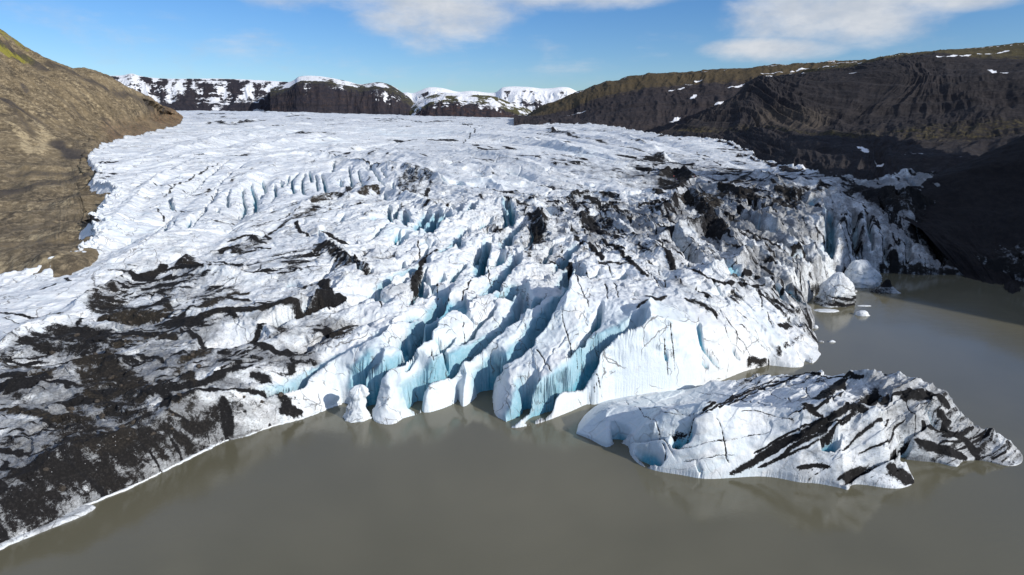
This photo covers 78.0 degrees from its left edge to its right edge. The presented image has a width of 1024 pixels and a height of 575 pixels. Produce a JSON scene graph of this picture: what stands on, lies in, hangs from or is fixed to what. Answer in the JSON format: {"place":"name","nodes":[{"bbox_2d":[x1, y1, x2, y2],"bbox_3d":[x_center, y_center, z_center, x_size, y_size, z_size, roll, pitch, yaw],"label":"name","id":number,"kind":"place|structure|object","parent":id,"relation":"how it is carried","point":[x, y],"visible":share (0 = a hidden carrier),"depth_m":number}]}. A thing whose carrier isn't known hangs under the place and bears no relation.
{"place":"outdoors","nodes":[
{"label":"outdoors","id":0,"kind":"place"},
{"bbox_2d":[0,29,182,276],"bbox_3d":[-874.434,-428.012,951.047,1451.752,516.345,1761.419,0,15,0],"label":"hillside","id":1,"kind":"structure","parent":0,"point":[59,122],"depth_m":526.05},
{"bbox_2d":[111,74,288,111],"bbox_3d":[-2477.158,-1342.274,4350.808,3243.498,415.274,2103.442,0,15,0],"label":"snowy mountain","id":2,"kind":"structure","parent":0,"point":[209,94],"depth_m":4045.11},
{"bbox_2d":[270,76,414,115],"bbox_3d":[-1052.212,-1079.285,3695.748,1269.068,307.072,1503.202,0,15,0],"label":"mountain","id":3,"kind":"structure","parent":0,"point":[317,94],"depth_m":3293.81},
{"bbox_2d":[409,93,531,117],"bbox_3d":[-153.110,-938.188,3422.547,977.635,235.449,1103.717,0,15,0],"label":"terraced hill","id":4,"kind":"structure","parent":0,"point":[452,104],"depth_m":3141.94},
{"bbox_2d":[404,86,576,110],"bbox_3d":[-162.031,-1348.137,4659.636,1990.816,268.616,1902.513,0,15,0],"label":"distant snowfield mountain","id":5,"kind":"structure","parent":0,"point":[531,98],"depth_m":4560.35},
{"bbox_2d":[0,110,1023,542],"bbox_3d":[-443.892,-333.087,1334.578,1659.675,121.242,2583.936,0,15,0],"label":"glacier","id":6,"kind":"object","parent":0,"point":[312,262],"visible":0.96,"depth_m":212.39},
{"bbox_2d":[58,485,65,491],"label":"boulder","id":7,"kind":"object","parent":6,"relation":"on","point":[61,488],"visible":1,"depth_m":116.63},
{"bbox_2d":[65,406,73,410],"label":"boulder","id":8,"kind":"object","parent":6,"relation":"on","point":[70,408],"visible":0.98,"depth_m":136.01},
{"bbox_2d":[0,273,1023,574],"bbox_3d":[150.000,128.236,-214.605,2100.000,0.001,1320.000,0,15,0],"label":"water","id":9,"kind":"structure","parent":0,"point":[476,485],"depth_m":120.47},
{"bbox_2d":[0,505,95,546],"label":"ice shelf","id":10,"kind":"object","parent":9,"relation":"on","point":[78,512],"visible":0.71,"depth_m":113.84},
{"bbox_2d":[0,403,341,549],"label":"ice foot","id":11,"kind":"object","parent":9,"relation":"in","point":[170,467],"visible":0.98,"depth_m":136.06},
{"bbox_2d":[343,384,371,422],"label":"ice pillar","id":12,"kind":"structure","parent":9,"relation":"in","point":[357,410],"depth_m":153.47},
{"bbox_2d":[576,369,1022,489],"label":"iceberg","id":13,"kind":"object","parent":9,"relation":"on","point":[861,427],"visible":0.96,"depth_m":132.48},
{"bbox_2d":[814,309,838,311],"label":"ice floe","id":14,"kind":"object","parent":9,"relation":"on","point":[826,310],"visible":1,"depth_m":242.42},
{"bbox_2d":[813,272,856,306],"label":"iceberg","id":15,"kind":"object","parent":9,"relation":"in","point":[836,289],"visible":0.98,"depth_m":249.65},
{"bbox_2d":[855,310,869,315],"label":"iceberg","id":16,"kind":"object","parent":9,"relation":"on","point":[861,313],"visible":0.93,"depth_m":236.81},
{"bbox_2d":[844,260,881,288],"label":"iceberg","id":17,"kind":"object","parent":9,"relation":"in","point":[861,273],"visible":0.88,"depth_m":277.99},
{"bbox_2d":[868,279,899,293],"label":"iceberg","id":18,"kind":"object","parent":9,"relation":"on","point":[885,286],"visible":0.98,"depth_m":268.48},
{"bbox_2d":[0,0,1023,92],"label":"sky","id":19,"kind":"structure","parent":0,"point":[410,46]},
{"bbox_2d":[514,59,865,132],"bbox_3d":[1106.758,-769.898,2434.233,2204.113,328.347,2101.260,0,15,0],"label":"distant dark hillside","id":20,"kind":"structure","parent":0,"point":[654,102],"depth_m":2086.71},
{"bbox_2d":[650,42,1023,192],"bbox_3d":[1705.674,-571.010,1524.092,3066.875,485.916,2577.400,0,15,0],"label":"dark hillside","id":21,"kind":"structure","parent":0,"point":[940,110],"depth_m":1007.13},
{"bbox_2d":[881,135,1023,293],"bbox_3d":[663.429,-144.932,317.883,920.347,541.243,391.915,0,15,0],"label":"shaded moraine slope","id":22,"kind":"structure","parent":0,"point":[974,210],"depth_m":331.63}
]}

